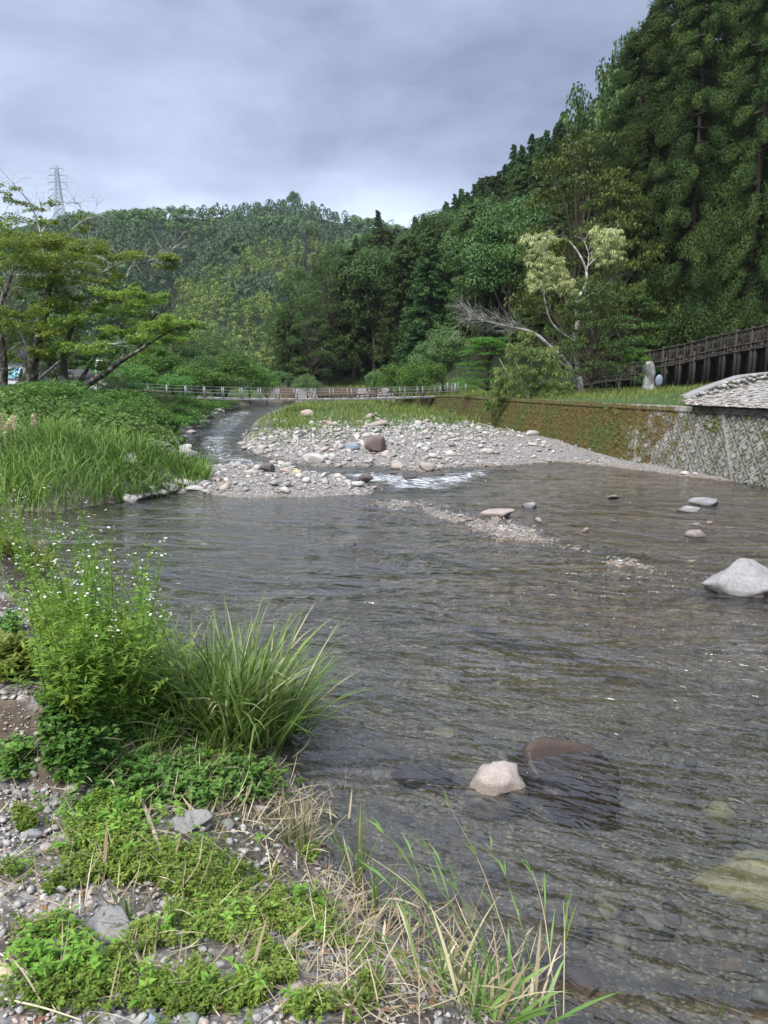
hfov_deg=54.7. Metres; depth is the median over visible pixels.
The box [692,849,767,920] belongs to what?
sunken slab
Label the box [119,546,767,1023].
riverbed pebbles
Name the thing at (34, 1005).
dry stalk
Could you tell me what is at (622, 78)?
great conifer
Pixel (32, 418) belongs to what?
pampas stalk
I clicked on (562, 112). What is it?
conifer
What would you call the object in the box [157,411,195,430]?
bush
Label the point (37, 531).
fleabane
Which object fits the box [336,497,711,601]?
shoal gravel
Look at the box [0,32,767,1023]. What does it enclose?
ground
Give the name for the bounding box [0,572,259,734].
mixed weeds
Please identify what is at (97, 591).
fleabane
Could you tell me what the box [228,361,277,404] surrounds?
broadleaf tree
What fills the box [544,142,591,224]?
cypress
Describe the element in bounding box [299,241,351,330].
broadleaf tree
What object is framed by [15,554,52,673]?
fleabane
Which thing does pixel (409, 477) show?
river stone
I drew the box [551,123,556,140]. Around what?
conifer
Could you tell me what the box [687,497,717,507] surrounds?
river stone
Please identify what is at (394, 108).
sky
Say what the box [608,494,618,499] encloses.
river stone
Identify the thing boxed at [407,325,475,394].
willow tree
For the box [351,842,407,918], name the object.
reed shoot
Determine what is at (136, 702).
fleabane
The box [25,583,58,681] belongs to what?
fleabane
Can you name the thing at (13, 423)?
pampas stalk
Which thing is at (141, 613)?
fleabane
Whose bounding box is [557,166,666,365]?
maple tree
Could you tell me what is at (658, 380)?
round stone
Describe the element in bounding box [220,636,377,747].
grass tuft
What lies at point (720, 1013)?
reed shoot
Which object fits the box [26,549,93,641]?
fleabane
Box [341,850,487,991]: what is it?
leaning reed
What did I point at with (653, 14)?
conifer
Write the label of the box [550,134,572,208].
conifer
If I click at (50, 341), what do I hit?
broadleaf tree
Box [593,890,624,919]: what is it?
sunken rock
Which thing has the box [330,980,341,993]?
bank rock
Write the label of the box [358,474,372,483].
river stone
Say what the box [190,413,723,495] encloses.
gravel bar stones
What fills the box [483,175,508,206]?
cypress
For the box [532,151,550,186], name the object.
conifer
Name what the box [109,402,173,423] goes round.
bush
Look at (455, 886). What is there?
leaning reed
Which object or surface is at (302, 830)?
grass tuft
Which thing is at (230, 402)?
bush
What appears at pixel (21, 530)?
fleabane
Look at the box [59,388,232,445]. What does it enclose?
bank grass
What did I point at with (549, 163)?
maple tree
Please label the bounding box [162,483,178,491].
bank stone
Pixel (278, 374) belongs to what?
shrub
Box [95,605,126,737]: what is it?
fleabane
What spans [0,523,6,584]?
fleabane
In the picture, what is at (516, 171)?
cypress
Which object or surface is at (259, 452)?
river stone
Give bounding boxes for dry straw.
[0,616,556,1023]
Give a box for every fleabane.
[0,478,10,555]
[0,494,16,565]
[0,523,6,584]
[2,505,61,662]
[3,488,15,537]
[3,489,28,583]
[6,502,16,568]
[7,499,30,585]
[8,537,60,645]
[13,494,25,561]
[14,516,34,577]
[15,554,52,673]
[16,520,37,567]
[17,594,53,701]
[18,564,81,720]
[22,496,47,578]
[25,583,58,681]
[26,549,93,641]
[29,552,67,639]
[32,510,46,556]
[41,486,72,651]
[41,528,54,552]
[42,556,76,627]
[44,524,54,571]
[50,530,89,629]
[51,541,90,706]
[54,559,73,622]
[58,577,88,723]
[63,522,95,622]
[67,564,87,636]
[68,545,101,693]
[69,562,91,631]
[73,516,94,601]
[74,500,96,618]
[75,547,107,639]
[75,566,102,646]
[75,601,99,649]
[77,526,114,631]
[82,566,112,624]
[83,509,107,604]
[84,592,119,722]
[88,559,109,618]
[89,536,110,622]
[92,529,118,634]
[94,554,119,642]
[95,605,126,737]
[98,612,124,725]
[101,538,117,612]
[107,561,133,647]
[108,572,128,646]
[114,613,132,726]
[115,645,151,742]
[120,536,171,683]
[121,583,133,623]
[122,541,151,652]
[122,598,160,731]
[124,558,167,661]
[125,534,147,624]
[127,553,153,702]
[128,553,145,633]
[132,576,155,726]
[135,595,156,649]
[139,567,150,632]
[144,540,168,651]
[147,604,171,655]
[150,589,171,635]
[161,583,179,642]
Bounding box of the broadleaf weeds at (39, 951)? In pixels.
[0,558,386,1022]
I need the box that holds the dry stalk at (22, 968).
[0,952,57,1013]
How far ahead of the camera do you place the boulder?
9.23 m
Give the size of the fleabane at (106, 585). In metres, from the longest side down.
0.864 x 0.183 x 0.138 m
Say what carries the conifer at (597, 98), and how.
on the ground at (678, 998)
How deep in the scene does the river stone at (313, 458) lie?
23.51 m
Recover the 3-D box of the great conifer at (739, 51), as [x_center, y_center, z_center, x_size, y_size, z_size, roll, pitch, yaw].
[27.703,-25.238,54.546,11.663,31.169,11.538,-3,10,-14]
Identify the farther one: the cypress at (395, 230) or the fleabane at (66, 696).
the cypress at (395, 230)
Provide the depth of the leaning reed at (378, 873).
3.31 m
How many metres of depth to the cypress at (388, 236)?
116.64 m
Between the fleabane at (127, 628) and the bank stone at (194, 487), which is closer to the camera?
the fleabane at (127, 628)
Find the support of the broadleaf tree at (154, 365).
on the ground at (678, 998)
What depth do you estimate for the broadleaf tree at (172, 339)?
92.50 m
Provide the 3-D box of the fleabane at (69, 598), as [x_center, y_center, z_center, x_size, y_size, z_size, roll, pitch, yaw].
[-1.639,0.659,3.918,0.206,1.004,0.154,1,10,4]
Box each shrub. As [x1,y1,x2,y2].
[90,363,157,380]
[138,373,200,394]
[188,374,249,400]
[251,373,283,404]
[267,371,294,385]
[292,373,322,399]
[364,369,385,401]
[371,362,424,402]
[391,358,447,406]
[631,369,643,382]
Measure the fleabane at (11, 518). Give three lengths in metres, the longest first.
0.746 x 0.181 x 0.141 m
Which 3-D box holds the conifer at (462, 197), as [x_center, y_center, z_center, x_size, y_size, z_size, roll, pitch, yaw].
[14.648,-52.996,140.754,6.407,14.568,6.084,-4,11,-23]
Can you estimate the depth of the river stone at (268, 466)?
20.00 m
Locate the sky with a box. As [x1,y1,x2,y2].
[0,0,739,227]
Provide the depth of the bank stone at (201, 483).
18.51 m
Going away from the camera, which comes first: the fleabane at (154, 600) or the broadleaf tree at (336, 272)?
the fleabane at (154, 600)
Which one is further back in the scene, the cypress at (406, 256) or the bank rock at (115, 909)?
the cypress at (406, 256)
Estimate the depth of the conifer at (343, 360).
107.10 m
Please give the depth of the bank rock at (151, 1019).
2.40 m
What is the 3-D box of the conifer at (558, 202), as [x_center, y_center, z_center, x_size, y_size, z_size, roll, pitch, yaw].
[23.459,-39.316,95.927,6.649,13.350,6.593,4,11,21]
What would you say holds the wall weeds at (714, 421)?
attached to the retaining wall at (734, 448)
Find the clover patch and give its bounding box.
[0,761,408,1023]
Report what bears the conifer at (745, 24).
on the ground at (678, 998)
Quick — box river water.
[0,402,767,1007]
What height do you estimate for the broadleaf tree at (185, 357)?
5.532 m
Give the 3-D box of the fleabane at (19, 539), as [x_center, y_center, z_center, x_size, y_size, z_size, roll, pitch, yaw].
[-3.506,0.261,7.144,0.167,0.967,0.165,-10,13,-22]
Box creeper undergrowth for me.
[0,385,186,451]
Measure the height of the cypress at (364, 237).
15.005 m
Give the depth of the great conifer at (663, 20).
56.79 m
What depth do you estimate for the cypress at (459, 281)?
93.61 m
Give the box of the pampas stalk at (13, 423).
[9,414,19,440]
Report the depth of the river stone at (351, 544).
11.97 m
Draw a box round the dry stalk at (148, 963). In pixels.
[137,959,219,1016]
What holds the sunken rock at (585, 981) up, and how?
on the ground at (678, 998)
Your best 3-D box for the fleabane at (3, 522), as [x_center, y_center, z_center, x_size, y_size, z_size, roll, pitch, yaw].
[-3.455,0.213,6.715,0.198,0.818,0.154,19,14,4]
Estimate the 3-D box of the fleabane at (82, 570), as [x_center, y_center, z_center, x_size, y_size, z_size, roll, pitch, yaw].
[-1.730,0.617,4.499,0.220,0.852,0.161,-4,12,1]
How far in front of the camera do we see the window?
74.62 m
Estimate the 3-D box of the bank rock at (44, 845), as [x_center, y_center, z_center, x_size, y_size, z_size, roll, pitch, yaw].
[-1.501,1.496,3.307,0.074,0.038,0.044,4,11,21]
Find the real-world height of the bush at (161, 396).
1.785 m
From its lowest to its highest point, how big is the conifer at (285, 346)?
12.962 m
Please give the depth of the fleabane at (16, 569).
6.72 m
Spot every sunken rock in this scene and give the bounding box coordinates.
[374,747,412,757]
[390,765,453,790]
[433,728,455,739]
[553,965,601,998]
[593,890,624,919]
[702,798,738,846]
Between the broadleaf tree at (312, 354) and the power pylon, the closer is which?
the broadleaf tree at (312, 354)
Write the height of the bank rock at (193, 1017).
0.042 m
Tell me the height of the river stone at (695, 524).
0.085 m
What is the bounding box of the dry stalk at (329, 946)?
[286,893,356,990]
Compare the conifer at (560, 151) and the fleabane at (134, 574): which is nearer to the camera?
the fleabane at (134, 574)
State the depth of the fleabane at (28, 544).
8.70 m
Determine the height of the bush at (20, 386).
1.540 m
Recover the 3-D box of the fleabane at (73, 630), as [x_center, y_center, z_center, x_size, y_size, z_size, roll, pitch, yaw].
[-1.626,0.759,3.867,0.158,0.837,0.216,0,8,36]
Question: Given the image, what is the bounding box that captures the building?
[42,369,106,388]
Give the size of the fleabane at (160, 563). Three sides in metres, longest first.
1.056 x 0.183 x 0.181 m
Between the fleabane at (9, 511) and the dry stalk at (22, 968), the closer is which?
the dry stalk at (22, 968)
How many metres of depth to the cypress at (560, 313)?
72.71 m
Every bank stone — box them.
[118,453,137,464]
[121,493,137,503]
[134,493,144,499]
[145,491,155,497]
[159,489,167,495]
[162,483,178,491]
[172,446,197,457]
[174,478,195,485]
[182,444,191,449]
[184,485,204,491]
[187,430,197,434]
[194,479,213,486]
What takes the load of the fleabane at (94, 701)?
on the ground at (678, 998)
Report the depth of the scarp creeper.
3.96 m
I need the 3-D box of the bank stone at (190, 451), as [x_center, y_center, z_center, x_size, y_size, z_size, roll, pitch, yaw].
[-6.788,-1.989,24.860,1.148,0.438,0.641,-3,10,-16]
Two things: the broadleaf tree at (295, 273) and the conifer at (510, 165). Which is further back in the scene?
the conifer at (510, 165)
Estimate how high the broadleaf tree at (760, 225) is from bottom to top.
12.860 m
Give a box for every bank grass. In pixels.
[0,405,224,512]
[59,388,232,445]
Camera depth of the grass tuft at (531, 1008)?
2.88 m
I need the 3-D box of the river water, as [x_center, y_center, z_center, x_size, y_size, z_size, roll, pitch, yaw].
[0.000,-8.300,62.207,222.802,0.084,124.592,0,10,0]
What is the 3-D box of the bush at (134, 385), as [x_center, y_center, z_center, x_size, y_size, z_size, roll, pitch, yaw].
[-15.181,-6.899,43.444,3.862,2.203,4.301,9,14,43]
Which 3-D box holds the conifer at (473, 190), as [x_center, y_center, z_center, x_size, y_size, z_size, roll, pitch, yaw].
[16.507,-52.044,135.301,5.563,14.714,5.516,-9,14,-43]
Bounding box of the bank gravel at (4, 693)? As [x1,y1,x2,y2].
[0,567,567,1023]
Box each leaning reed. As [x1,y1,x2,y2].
[328,838,471,997]
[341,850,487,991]
[367,817,511,1008]
[389,840,445,957]
[407,835,511,1019]
[443,790,532,1023]
[481,836,543,1017]
[518,856,557,1023]
[562,888,578,1019]
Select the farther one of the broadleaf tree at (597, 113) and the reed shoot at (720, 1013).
the broadleaf tree at (597, 113)
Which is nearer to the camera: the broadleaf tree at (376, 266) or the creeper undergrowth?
the creeper undergrowth
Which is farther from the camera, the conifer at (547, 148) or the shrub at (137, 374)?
the conifer at (547, 148)
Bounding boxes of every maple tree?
[451,336,522,392]
[501,124,638,385]
[552,278,637,392]
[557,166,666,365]
[581,291,668,388]
[631,273,739,371]
[666,207,767,375]
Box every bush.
[1,381,49,393]
[12,378,97,401]
[67,396,116,407]
[76,404,129,422]
[89,387,166,411]
[91,375,157,395]
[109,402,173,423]
[132,393,193,426]
[136,392,184,413]
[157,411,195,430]
[159,403,207,429]
[166,392,219,414]
[192,408,217,424]
[198,398,229,413]
[215,400,240,413]
[483,330,575,413]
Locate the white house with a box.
[6,347,55,384]
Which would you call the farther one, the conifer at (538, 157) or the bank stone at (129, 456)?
the conifer at (538, 157)
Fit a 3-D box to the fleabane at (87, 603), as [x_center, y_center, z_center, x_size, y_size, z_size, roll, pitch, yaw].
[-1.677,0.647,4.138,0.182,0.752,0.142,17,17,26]
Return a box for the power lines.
[15,171,111,212]
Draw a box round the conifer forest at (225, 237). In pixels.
[0,197,401,370]
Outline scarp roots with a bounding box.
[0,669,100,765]
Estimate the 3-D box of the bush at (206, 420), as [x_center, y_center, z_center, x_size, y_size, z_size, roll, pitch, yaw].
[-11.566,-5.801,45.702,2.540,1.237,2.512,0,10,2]
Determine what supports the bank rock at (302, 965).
on the ground at (678, 998)
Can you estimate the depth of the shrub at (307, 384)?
88.44 m
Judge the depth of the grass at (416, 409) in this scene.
47.19 m
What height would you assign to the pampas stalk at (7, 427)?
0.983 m
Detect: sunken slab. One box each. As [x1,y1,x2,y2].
[511,737,620,830]
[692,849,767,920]
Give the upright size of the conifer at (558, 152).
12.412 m
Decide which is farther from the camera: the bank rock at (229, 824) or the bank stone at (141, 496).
the bank stone at (141, 496)
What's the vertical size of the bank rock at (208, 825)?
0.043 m
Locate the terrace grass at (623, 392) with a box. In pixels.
[444,379,766,402]
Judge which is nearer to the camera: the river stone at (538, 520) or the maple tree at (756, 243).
the river stone at (538, 520)
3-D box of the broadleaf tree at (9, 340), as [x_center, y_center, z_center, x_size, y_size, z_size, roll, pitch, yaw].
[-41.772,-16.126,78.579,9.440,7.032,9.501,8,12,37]
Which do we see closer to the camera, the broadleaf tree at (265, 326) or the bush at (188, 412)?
the bush at (188, 412)
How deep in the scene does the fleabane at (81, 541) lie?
4.83 m
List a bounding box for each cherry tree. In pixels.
[0,170,190,386]
[0,219,31,388]
[1,273,207,393]
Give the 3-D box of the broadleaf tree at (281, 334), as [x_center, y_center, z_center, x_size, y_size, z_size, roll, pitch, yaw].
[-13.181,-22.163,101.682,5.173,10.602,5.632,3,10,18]
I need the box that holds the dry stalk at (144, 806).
[139,797,166,864]
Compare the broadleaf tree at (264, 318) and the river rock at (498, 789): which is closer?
the river rock at (498, 789)
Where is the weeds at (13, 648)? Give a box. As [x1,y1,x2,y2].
[0,524,59,683]
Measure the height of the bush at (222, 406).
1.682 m
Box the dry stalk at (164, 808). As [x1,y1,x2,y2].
[124,805,187,838]
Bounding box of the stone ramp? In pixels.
[672,379,767,408]
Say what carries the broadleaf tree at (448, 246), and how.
on the ground at (678, 998)
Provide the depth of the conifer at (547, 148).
110.09 m
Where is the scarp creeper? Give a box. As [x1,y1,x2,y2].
[0,606,306,812]
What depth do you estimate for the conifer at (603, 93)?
99.36 m
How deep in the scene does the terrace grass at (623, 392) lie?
33.68 m
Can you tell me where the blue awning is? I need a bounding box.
[8,368,20,377]
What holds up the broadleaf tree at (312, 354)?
on the ground at (678, 998)
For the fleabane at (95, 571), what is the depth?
4.49 m
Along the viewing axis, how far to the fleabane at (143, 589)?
4.35 m
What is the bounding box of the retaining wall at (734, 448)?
[395,395,767,490]
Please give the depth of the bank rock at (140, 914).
2.97 m
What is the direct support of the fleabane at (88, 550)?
on the ground at (678, 998)
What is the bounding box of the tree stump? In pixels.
[620,347,655,390]
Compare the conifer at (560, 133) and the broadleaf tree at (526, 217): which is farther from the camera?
the conifer at (560, 133)
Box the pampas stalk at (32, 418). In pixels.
[30,413,37,440]
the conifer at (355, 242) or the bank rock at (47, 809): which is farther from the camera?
the conifer at (355, 242)
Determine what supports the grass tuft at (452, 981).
on the ground at (678, 998)
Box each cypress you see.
[283,298,335,380]
[330,275,378,366]
[350,245,360,250]
[357,229,396,345]
[359,234,370,247]
[360,254,403,361]
[372,249,436,368]
[378,234,438,353]
[391,228,400,240]
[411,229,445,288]
[427,246,457,309]
[430,228,480,332]
[438,204,501,357]
[457,204,518,358]
[473,176,490,203]
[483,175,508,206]
[494,176,508,194]
[504,164,528,200]
[504,170,553,285]
[505,217,571,357]
[515,207,571,321]
[531,135,552,164]
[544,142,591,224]
[546,198,616,344]
[552,156,611,305]
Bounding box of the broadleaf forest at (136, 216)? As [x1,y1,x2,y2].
[0,204,409,377]
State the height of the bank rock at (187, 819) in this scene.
0.093 m
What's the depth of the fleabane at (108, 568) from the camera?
6.74 m
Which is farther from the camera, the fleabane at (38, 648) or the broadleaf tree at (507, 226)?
the broadleaf tree at (507, 226)
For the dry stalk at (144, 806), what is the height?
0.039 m
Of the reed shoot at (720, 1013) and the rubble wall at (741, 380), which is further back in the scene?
the rubble wall at (741, 380)
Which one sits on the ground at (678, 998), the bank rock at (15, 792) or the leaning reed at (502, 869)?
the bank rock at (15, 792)
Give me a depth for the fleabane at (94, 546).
6.97 m
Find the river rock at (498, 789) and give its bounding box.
[465,760,529,819]
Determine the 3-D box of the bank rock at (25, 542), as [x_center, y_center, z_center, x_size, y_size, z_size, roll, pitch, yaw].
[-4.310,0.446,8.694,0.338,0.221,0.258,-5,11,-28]
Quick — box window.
[8,368,23,378]
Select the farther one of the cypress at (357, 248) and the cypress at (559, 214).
the cypress at (357, 248)
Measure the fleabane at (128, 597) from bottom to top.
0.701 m
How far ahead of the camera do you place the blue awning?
70.56 m
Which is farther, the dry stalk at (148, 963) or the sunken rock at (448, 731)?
the sunken rock at (448, 731)
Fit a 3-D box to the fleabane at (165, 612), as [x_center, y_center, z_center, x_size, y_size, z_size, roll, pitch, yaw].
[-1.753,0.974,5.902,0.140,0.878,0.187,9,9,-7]
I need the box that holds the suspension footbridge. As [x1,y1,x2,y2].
[107,381,466,400]
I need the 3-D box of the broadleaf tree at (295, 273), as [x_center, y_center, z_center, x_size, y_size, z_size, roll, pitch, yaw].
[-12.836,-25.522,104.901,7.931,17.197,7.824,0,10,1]
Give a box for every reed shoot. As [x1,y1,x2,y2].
[315,793,385,890]
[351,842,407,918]
[701,988,732,1020]
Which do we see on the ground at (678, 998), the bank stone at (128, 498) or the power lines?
the bank stone at (128, 498)
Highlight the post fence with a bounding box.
[318,388,450,400]
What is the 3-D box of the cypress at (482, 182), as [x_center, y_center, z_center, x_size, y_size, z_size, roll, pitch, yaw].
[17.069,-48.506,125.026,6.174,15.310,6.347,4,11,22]
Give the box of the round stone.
[655,375,662,385]
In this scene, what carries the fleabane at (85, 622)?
on the ground at (678, 998)
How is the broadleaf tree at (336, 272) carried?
on the ground at (678, 998)
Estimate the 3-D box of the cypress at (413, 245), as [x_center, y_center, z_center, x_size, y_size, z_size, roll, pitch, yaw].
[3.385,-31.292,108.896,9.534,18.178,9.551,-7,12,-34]
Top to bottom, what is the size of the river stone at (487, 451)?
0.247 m
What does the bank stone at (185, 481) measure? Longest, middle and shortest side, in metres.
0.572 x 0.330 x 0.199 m
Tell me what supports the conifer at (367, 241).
on the ground at (678, 998)
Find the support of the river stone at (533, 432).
on the ground at (678, 998)
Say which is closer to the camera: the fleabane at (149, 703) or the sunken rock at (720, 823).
the fleabane at (149, 703)
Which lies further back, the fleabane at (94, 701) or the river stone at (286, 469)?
the river stone at (286, 469)
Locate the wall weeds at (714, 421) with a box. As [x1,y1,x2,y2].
[460,400,750,459]
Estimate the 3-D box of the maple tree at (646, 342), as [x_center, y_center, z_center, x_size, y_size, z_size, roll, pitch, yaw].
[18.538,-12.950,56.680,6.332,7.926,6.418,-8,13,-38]
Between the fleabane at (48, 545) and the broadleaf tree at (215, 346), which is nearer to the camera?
the fleabane at (48, 545)
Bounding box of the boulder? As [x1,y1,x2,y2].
[702,558,767,605]
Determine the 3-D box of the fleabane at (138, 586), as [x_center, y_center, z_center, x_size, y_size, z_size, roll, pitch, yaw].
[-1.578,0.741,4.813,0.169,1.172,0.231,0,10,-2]
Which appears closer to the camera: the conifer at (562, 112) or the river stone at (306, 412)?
the river stone at (306, 412)
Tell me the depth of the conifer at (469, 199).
126.32 m
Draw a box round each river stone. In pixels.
[256,449,263,454]
[259,462,274,471]
[279,467,291,473]
[295,431,308,435]
[300,409,314,416]
[302,453,325,463]
[328,456,335,461]
[333,473,345,479]
[344,542,356,546]
[345,443,359,449]
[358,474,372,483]
[365,435,386,451]
[370,420,387,425]
[381,452,387,456]
[386,452,397,457]
[391,460,403,469]
[404,472,417,481]
[419,462,434,470]
[478,508,515,518]
[480,448,493,454]
[521,502,536,508]
[525,430,539,435]
[534,517,541,522]
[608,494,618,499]
[677,506,699,512]
[684,529,706,538]
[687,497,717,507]
[692,522,700,526]
[754,594,764,598]
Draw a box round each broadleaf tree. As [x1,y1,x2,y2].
[3,329,32,349]
[5,330,63,347]
[39,332,113,366]
[77,357,133,379]
[108,325,169,388]
[122,348,187,393]
[144,341,222,394]
[150,316,189,387]
[163,360,227,395]
[186,326,244,396]
[198,350,265,400]
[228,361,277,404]
[260,318,278,343]
[262,307,283,327]
[263,314,279,341]
[266,268,320,383]
[270,310,306,386]
[278,304,333,338]
[285,190,299,206]
[285,288,336,386]
[289,281,312,295]
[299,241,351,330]
[299,255,359,385]
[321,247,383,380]
[324,255,366,339]
[332,244,412,372]
[381,234,423,286]
[393,230,413,244]
[403,210,456,246]
[416,208,457,235]
[430,209,465,243]
[436,190,506,274]
[458,190,566,368]
[467,188,554,291]
[553,56,637,215]
[586,20,653,185]
[689,119,767,297]
[747,197,767,252]
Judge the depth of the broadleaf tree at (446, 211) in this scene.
126.69 m
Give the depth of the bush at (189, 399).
43.17 m
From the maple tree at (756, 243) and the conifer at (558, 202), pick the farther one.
the conifer at (558, 202)
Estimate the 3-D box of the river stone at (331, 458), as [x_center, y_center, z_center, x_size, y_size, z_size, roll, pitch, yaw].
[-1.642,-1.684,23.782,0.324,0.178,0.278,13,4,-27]
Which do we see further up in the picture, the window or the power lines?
the power lines
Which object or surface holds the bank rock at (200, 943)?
on the ground at (678, 998)
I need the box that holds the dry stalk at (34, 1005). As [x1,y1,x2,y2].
[2,998,81,1020]
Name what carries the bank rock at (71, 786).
on the ground at (678, 998)
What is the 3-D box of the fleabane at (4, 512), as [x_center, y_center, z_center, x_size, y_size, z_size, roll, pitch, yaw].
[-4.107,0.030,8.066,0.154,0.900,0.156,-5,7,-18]
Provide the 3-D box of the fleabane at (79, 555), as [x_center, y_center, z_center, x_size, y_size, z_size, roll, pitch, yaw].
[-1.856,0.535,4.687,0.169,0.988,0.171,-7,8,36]
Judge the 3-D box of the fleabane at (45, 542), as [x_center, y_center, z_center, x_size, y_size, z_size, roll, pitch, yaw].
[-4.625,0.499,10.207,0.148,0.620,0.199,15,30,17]
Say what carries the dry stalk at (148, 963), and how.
on the ground at (678, 998)
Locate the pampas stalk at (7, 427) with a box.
[1,418,11,453]
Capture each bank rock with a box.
[0,962,14,980]
[11,789,22,798]
[15,541,30,556]
[19,828,43,840]
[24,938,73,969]
[34,539,60,551]
[39,842,53,851]
[42,805,51,812]
[64,782,84,793]
[87,904,130,944]
[136,911,148,916]
[147,1011,164,1023]
[170,809,213,833]
[178,1011,199,1023]
[189,940,201,948]
[204,823,211,829]
[220,819,233,829]
[253,805,271,815]
[297,959,313,971]
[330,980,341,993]
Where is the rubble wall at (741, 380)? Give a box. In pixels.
[681,372,767,402]
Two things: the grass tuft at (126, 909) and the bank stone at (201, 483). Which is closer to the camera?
the grass tuft at (126, 909)
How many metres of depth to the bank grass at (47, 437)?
17.45 m
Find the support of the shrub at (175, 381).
on the ground at (678, 998)
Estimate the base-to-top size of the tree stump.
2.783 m
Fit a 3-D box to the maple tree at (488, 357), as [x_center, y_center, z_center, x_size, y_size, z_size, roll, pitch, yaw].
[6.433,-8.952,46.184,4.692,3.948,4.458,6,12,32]
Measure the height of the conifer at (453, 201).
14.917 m
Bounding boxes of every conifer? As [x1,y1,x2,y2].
[266,306,326,382]
[351,237,359,247]
[365,237,370,248]
[370,210,385,248]
[388,237,456,374]
[450,194,456,212]
[453,198,461,212]
[459,192,465,205]
[465,196,473,203]
[470,184,476,203]
[470,187,493,269]
[473,177,484,201]
[497,171,504,194]
[501,164,508,176]
[505,144,517,176]
[505,144,529,204]
[508,185,518,203]
[526,133,536,177]
[530,151,550,193]
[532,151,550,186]
[541,130,553,180]
[548,141,563,187]
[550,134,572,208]
[551,19,703,384]
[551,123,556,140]
[551,192,566,205]
[552,122,565,175]
[553,111,568,149]
[566,126,575,141]
[572,106,584,138]
[579,97,600,140]
[580,0,744,381]
[583,99,705,386]
[600,60,615,107]
[618,0,765,380]
[626,0,767,273]
[644,5,655,24]
[647,3,670,32]
[671,0,767,373]
[721,1,762,71]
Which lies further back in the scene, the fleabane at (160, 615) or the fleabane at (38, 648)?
the fleabane at (160, 615)
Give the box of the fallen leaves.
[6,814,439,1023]
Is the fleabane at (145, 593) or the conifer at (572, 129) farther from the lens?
the conifer at (572, 129)
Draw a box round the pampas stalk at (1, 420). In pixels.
[0,414,7,453]
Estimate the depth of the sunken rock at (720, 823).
4.84 m
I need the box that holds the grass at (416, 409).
[246,396,488,440]
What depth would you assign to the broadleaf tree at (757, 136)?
56.72 m
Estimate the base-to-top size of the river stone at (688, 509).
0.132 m
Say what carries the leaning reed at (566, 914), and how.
on the ground at (678, 998)
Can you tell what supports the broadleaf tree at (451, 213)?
on the ground at (678, 998)
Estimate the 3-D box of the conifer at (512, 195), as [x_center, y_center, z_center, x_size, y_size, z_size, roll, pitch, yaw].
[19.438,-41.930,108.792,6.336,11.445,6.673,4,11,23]
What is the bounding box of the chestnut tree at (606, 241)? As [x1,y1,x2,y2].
[447,225,647,392]
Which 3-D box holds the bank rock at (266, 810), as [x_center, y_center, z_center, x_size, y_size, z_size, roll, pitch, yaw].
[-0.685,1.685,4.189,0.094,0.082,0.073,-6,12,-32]
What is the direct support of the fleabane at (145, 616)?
on the ground at (678, 998)
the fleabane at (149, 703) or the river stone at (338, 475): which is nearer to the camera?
the fleabane at (149, 703)
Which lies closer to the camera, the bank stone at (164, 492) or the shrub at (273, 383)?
the bank stone at (164, 492)
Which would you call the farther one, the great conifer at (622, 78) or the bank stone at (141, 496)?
the great conifer at (622, 78)
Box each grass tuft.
[99,602,310,763]
[109,886,133,921]
[115,715,173,757]
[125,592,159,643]
[129,589,369,770]
[150,886,177,935]
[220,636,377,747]
[254,788,335,854]
[370,897,566,1023]
[420,918,618,1023]
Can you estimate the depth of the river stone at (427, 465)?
21.98 m
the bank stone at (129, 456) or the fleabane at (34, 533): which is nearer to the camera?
the fleabane at (34, 533)
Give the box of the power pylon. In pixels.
[47,165,67,218]
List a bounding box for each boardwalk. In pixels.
[561,362,644,389]
[644,324,767,387]
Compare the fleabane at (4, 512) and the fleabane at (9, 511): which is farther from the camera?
the fleabane at (9, 511)
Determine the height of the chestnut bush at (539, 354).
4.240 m
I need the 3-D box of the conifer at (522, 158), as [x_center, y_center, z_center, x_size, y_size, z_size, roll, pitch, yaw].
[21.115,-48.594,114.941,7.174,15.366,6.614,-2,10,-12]
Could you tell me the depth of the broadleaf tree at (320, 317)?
121.15 m
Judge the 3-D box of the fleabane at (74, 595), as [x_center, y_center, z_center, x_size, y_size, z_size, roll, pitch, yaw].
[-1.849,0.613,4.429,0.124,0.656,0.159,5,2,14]
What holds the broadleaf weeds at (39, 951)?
on the ground at (678, 998)
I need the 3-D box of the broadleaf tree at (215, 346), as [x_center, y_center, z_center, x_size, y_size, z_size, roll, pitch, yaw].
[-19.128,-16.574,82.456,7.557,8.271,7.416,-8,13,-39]
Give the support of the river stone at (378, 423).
on the ground at (678, 998)
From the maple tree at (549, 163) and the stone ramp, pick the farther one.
the maple tree at (549, 163)
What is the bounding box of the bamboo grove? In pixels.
[172,234,341,372]
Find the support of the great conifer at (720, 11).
on the ground at (678, 998)
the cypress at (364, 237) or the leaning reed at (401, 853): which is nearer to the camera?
the leaning reed at (401, 853)

